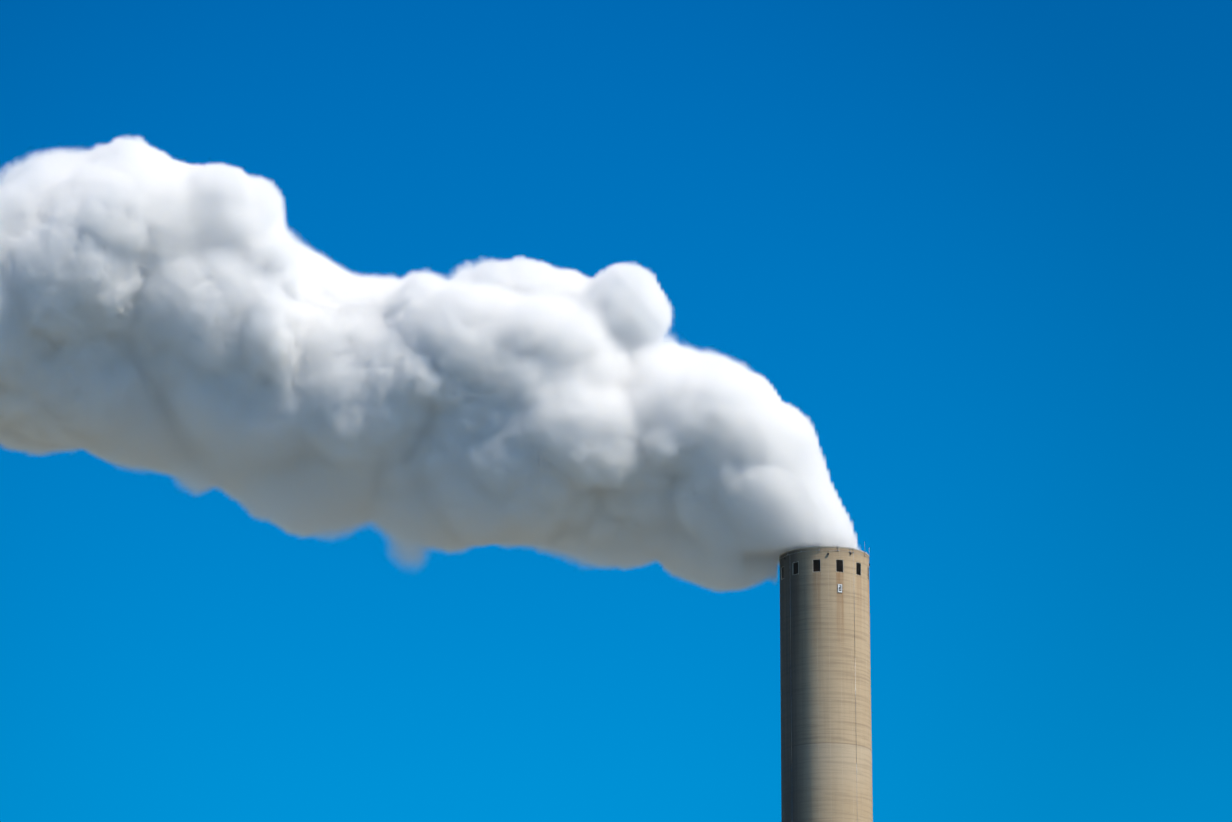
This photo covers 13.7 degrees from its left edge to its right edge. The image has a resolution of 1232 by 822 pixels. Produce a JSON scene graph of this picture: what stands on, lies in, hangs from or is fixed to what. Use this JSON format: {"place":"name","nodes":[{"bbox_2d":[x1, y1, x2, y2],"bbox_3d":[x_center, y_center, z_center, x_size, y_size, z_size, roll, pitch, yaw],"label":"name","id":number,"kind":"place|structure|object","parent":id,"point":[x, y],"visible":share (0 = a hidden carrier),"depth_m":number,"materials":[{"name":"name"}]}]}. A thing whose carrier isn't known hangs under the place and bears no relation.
{"place":"outdoors","nodes":[
{"label":"outdoors","id":0,"kind":"place"},
{"bbox_2d":[0,0,1231,821],"label":"sky","id":1,"kind":"structure","parent":0,"point":[410,410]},
{"bbox_2d":[779,543,872,821],"bbox_3d":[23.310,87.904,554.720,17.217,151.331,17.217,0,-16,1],"label":"chimney","id":2,"kind":"object","parent":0,"point":[826,731],"visible":1,"depth_m":566.80,"materials":[{"name":"concrete"}]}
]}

